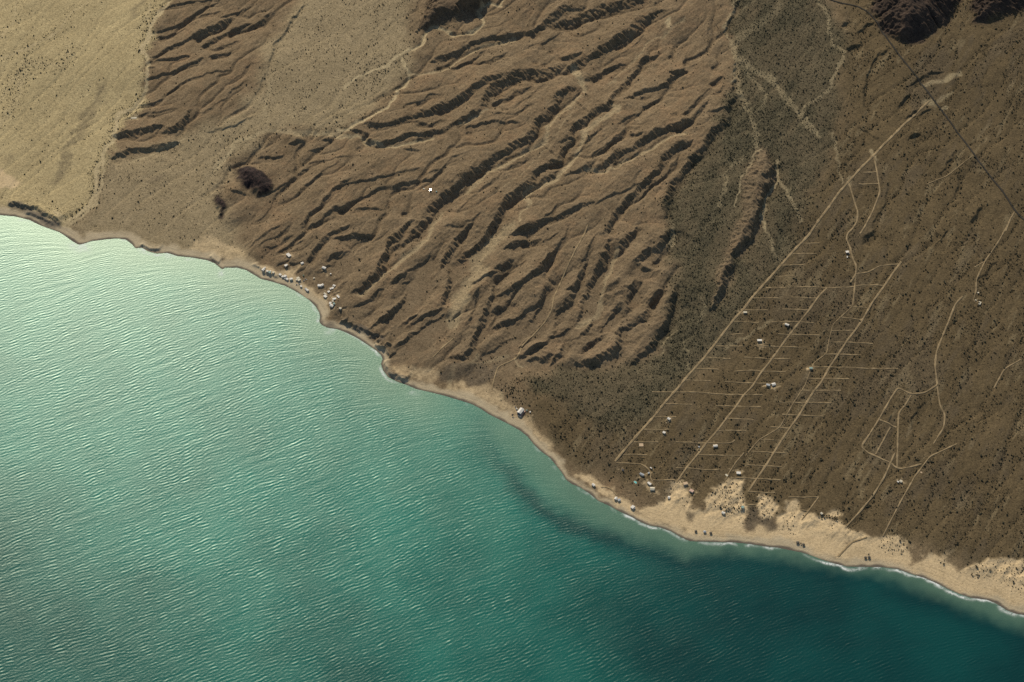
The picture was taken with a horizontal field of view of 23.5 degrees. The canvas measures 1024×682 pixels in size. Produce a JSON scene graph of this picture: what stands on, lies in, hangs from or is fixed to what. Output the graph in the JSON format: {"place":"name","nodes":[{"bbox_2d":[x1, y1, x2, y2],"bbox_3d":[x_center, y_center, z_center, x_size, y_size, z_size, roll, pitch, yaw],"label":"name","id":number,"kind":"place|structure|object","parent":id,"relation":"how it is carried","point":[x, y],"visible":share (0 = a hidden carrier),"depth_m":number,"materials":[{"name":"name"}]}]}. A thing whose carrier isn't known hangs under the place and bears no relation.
{"place":"outdoors","nodes":[
{"label":"outdoors","id":0,"kind":"place"},
{"bbox_2d":[214,166,272,218],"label":"basalt hill","id":1,"kind":"structure","parent":0,"point":[251,177],"depth_m":6341.88,"materials":[{"name":"black stone"}]},
{"bbox_2d":[115,0,732,380],"bbox_3d":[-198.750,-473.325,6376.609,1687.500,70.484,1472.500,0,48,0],"label":"eroded hills","id":2,"kind":"structure","parent":0,"point":[470,221],"depth_m":6380.82,"materials":[{"name":"brown soil"}]},
{"bbox_2d":[433,338,452,357],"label":"dirt road","id":3,"kind":"structure","parent":0,"point":[442,347],"depth_m":5975.51,"materials":[{"name":"beige soil"}]},
{"bbox_2d":[491,360,512,388],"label":"dirt road","id":4,"kind":"structure","parent":0,"point":[496,372],"depth_m":5930.86,"materials":[{"name":"beige soil"}]},
{"bbox_2d":[0,215,1023,681],"bbox_3d":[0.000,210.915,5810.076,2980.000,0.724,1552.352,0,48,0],"label":"sea","id":5,"kind":"structure","parent":0,"point":[212,471],"depth_m":5585.57,"materials":[{"name":"liquid"}]},
{"bbox_2d":[0,0,1023,600],"bbox_3d":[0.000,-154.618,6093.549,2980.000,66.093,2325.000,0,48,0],"label":"desert plain","id":6,"kind":"structure","parent":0,"point":[108,36],"depth_m":6212.26,"materials":[{"name":"brown soil"}]},
{"bbox_2d":[0,0,1023,594],"bbox_3d":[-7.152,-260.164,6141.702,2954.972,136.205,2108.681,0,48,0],"label":"desert scrub","id":7,"kind":"object","parent":6,"relation":"on","point":[722,252],"visible":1,"depth_m":6205.37,"materials":[{"name":"green plant"}]},
{"bbox_2d":[856,264,897,273],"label":"dirt track","id":8,"kind":"structure","parent":6,"relation":"on","point":[875,268],"depth_m":6127.06,"materials":[{"name":"brown soil"}]},
{"bbox_2d":[831,0,1023,219],"bbox_3d":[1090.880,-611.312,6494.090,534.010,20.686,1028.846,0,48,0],"label":"highway","id":9,"kind":"structure","parent":6,"relation":"on","point":[961,137],"depth_m":6503.69,"materials":[{"name":"grey asphalt"}]},
{"bbox_2d":[0,204,1023,614],"bbox_3d":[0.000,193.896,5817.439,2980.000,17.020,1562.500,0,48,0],"label":"beach","id":10,"kind":"structure","parent":0,"point":[528,428],"depth_m":5823.56,"materials":[{"name":"beige sand"}]},
{"bbox_2d":[517,407,525,416],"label":"beach house","id":11,"kind":"structure","parent":10,"relation":"on","point":[521,411],"depth_m":5837.69,"materials":[{"name":"paint"}]},
{"bbox_2d":[521,224,588,346],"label":"dirt road","id":12,"kind":"structure","parent":0,"point":[558,287],"depth_m":6116.63,"materials":[{"name":"brown soil"}]},
{"bbox_2d":[654,416,675,417],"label":"dirt track","id":13,"kind":"structure","parent":0,"point":[665,416],"depth_m":5826.02,"materials":[{"name":"brown soil"}]},
{"bbox_2d":[676,467,718,470],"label":"dirt track","id":14,"kind":"structure","parent":0,"point":[698,469],"depth_m":5721.72,"materials":[{"name":"brown soil"}]},
{"bbox_2d":[676,440,735,443],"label":"dirt track","id":15,"kind":"structure","parent":0,"point":[705,442],"depth_m":5773.49,"materials":[{"name":"brown soil"}]},
{"bbox_2d":[652,391,762,395],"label":"dirt track","id":16,"kind":"structure","parent":0,"point":[702,392],"depth_m":5874.35,"materials":[{"name":"brown soil"}]},
{"bbox_2d":[699,454,741,456],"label":"dirt track","id":17,"kind":"structure","parent":0,"point":[718,455],"depth_m":5747.49,"materials":[{"name":"brown soil"}]},
{"bbox_2d":[716,345,744,346],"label":"dirt track","id":18,"kind":"structure","parent":0,"point":[731,346],"depth_m":5974.45,"materials":[{"name":"brown soil"}]},
{"bbox_2d":[726,452,743,478],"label":"dirt road","id":19,"kind":"structure","parent":0,"point":[734,465],"depth_m":5728.67,"materials":[{"name":"brown soil"}]},
{"bbox_2d":[716,405,760,407],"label":"dirt track","id":20,"kind":"structure","parent":0,"point":[738,406],"depth_m":5847.96,"materials":[{"name":"brown soil"}]},
{"bbox_2d":[676,288,826,482],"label":"dirt road","id":21,"kind":"structure","parent":0,"point":[752,385],"depth_m":5890.86,"materials":[{"name":"beige soil"}]},
{"bbox_2d":[725,381,781,383],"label":"dirt track","id":22,"kind":"structure","parent":0,"point":[751,383],"depth_m":5898.97,"materials":[{"name":"brown soil"}]},
{"bbox_2d":[731,477,780,480],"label":"dirt track","id":23,"kind":"structure","parent":0,"point":[758,478],"depth_m":5703.90,"materials":[{"name":"brown soil"}]},
{"bbox_2d":[745,309,767,310],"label":"dirt track","id":24,"kind":"structure","parent":0,"point":[757,310],"depth_m":6042.44,"materials":[{"name":"brown soil"}]},
{"bbox_2d":[735,370,785,371],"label":"dirt track","id":25,"kind":"structure","parent":0,"point":[758,370],"depth_m":5923.13,"materials":[{"name":"brown soil"}]},
{"bbox_2d":[747,464,781,466],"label":"dirt track","id":26,"kind":"structure","parent":0,"point":[763,465],"depth_m":5728.49,"materials":[{"name":"brown soil"}]},
{"bbox_2d":[744,357,790,359],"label":"dirt track","id":27,"kind":"structure","parent":0,"point":[766,358],"depth_m":5945.78,"materials":[{"name":"brown soil"}]},
{"bbox_2d":[751,451,784,452],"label":"dirt track","id":28,"kind":"structure","parent":0,"point":[767,451],"depth_m":5755.18,"materials":[{"name":"brown soil"}]},
{"bbox_2d":[615,101,928,461],"bbox_3d":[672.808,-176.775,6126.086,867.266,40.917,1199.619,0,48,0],"label":"dirt road","id":29,"kind":"structure","parent":0,"point":[755,293],"depth_m":6097.75,"materials":[{"name":"brown soil"}]},
{"bbox_2d":[754,345,804,347],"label":"dirt track","id":30,"kind":"structure","parent":0,"point":[779,346],"depth_m":5967.49,"materials":[{"name":"brown soil"}]},
{"bbox_2d":[745,343,828,455],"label":"dirt road","id":31,"kind":"structure","parent":0,"point":[792,404],"depth_m":5843.69,"materials":[{"name":"beige soil"}]},
{"bbox_2d":[772,321,813,323],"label":"dirt track","id":32,"kind":"structure","parent":0,"point":[792,321],"depth_m":6012.56,"materials":[{"name":"brown soil"}]},
{"bbox_2d":[783,309,807,310],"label":"dirt track","id":33,"kind":"structure","parent":0,"point":[797,309],"depth_m":6035.82,"materials":[{"name":"brown soil"}]},
{"bbox_2d":[778,333,819,335],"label":"dirt track","id":34,"kind":"structure","parent":0,"point":[800,334],"depth_m":5987.19,"materials":[{"name":"brown soil"}]},
{"bbox_2d":[782,414,822,416],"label":"dirt track","id":35,"kind":"structure","parent":0,"point":[802,415],"depth_m":5824.56,"materials":[{"name":"brown soil"}]},
{"bbox_2d":[788,496,818,497],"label":"dirt track","id":36,"kind":"structure","parent":0,"point":[802,497],"depth_m":5666.53,"materials":[{"name":"brown soil"}]},
{"bbox_2d":[779,401,831,403],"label":"dirt track","id":37,"kind":"structure","parent":0,"point":[808,402],"depth_m":5846.30,"materials":[{"name":"brown soil"}]},
{"bbox_2d":[801,497,818,519],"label":"dirt road","id":38,"kind":"structure","parent":0,"point":[810,508],"depth_m":5644.69,"materials":[{"name":"brown soil"}]},
{"bbox_2d":[800,390,840,390],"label":"dirt track","id":39,"kind":"structure","parent":0,"point":[821,390],"depth_m":5869.40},
{"bbox_2d":[748,261,901,491],"bbox_3d":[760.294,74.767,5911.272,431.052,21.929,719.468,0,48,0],"label":"dirt road","id":40,"kind":"structure","parent":0,"point":[825,374],"depth_m":5895.07,"materials":[{"name":"beige soil"}]},
{"bbox_2d":[806,378,848,379],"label":"dirt track","id":41,"kind":"structure","parent":0,"point":[829,378],"depth_m":5893.46,"materials":[{"name":"brown soil"}]},
{"bbox_2d":[797,284,882,287],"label":"dirt track","id":42,"kind":"structure","parent":0,"point":[842,287],"depth_m":6085.59,"materials":[{"name":"brown soil"}]},
{"bbox_2d":[828,307,851,342],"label":"dirt road","id":43,"kind":"structure","parent":0,"point":[837,320],"depth_m":6009.88,"materials":[{"name":"brown soil"}]},
{"bbox_2d":[826,354,860,354],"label":"dirt track","id":44,"kind":"structure","parent":0,"point":[843,354],"depth_m":5942.29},
{"bbox_2d":[837,536,866,556],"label":"dirt road","id":45,"kind":"structure","parent":0,"point":[844,549],"depth_m":5578.06,"materials":[{"name":"beige sand"}]},
{"bbox_2d":[846,183,858,281],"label":"dirt road","id":46,"kind":"structure","parent":0,"point":[850,248],"depth_m":6197.39,"materials":[{"name":"brown soil"}]},
{"bbox_2d":[833,342,872,343],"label":"dirt track","id":47,"kind":"structure","parent":0,"point":[854,342],"depth_m":5964.56,"materials":[{"name":"brown soil"}]},
{"bbox_2d":[809,366,897,368],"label":"dirt track","id":48,"kind":"structure","parent":0,"point":[850,367],"depth_m":5914.08,"materials":[{"name":"brown soil"}]},
{"bbox_2d":[852,277,855,304],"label":"dirt road","id":49,"kind":"structure","parent":0,"point":[854,291],"depth_m":6074.46,"materials":[{"name":"brown soil"}]},
{"bbox_2d":[860,156,880,232],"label":"dirt road","id":50,"kind":"structure","parent":0,"point":[869,217],"depth_m":6286.69,"materials":[{"name":"brown soil"}]},
{"bbox_2d":[847,453,894,525],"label":"dirt road","id":51,"kind":"structure","parent":0,"point":[874,493],"depth_m":5674.63,"materials":[{"name":"brown soil"}]},
{"bbox_2d":[875,427,890,453],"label":"dirt road","id":52,"kind":"structure","parent":0,"point":[883,440],"depth_m":5770.72,"materials":[{"name":"brown soil"}]},
{"bbox_2d":[879,419,896,427],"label":"dirt road","id":53,"kind":"structure","parent":0,"point":[887,423],"depth_m":5802.00,"materials":[{"name":"brown soil"}]},
{"bbox_2d":[861,384,937,468],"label":"dirt road","id":54,"kind":"structure","parent":0,"point":[872,429],"depth_m":5797.65,"materials":[{"name":"brown soil"}]},
{"bbox_2d":[896,395,911,467],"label":"dirt road","id":55,"kind":"structure","parent":0,"point":[898,418],"depth_m":5792.15,"materials":[{"name":"brown soil"}]},
{"bbox_2d":[882,443,956,535],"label":"dirt road","id":56,"kind":"structure","parent":0,"point":[918,471],"depth_m":5685.86,"materials":[{"name":"brown soil"}]},
{"bbox_2d":[933,386,945,443],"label":"dirt road","id":57,"kind":"structure","parent":0,"point":[939,434],"depth_m":5818.66,"materials":[{"name":"brown soil"}]},
{"bbox_2d":[870,0,1023,43],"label":"mountain","id":58,"kind":"structure","parent":0,"point":[910,21],"depth_m":6705.16,"materials":[{"name":"black stone"}]},
{"bbox_2d":[934,296,963,383],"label":"dirt road","id":59,"kind":"structure","parent":0,"point":[945,329],"depth_m":5981.49,"materials":[{"name":"brown soil"}]},
{"bbox_2d":[927,156,971,183],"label":"dirt road","id":60,"kind":"structure","parent":0,"point":[949,173],"depth_m":6342.27,"materials":[{"name":"brown soil"}]},
{"bbox_2d":[973,226,1006,300],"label":"dirt road","id":61,"kind":"structure","parent":0,"point":[1003,232],"depth_m":6138.88,"materials":[{"name":"brown soil"}]},
{"bbox_2d":[993,359,1020,387],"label":"dirt road","id":62,"kind":"structure","parent":0,"point":[996,383],"depth_m":5905.96,"materials":[{"name":"beige soil"}]},
{"bbox_2d":[1005,212,1014,230],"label":"dirt road","id":63,"kind":"structure","parent":0,"point":[1009,221],"depth_m":6227.45,"materials":[{"name":"brown soil"}]}
]}

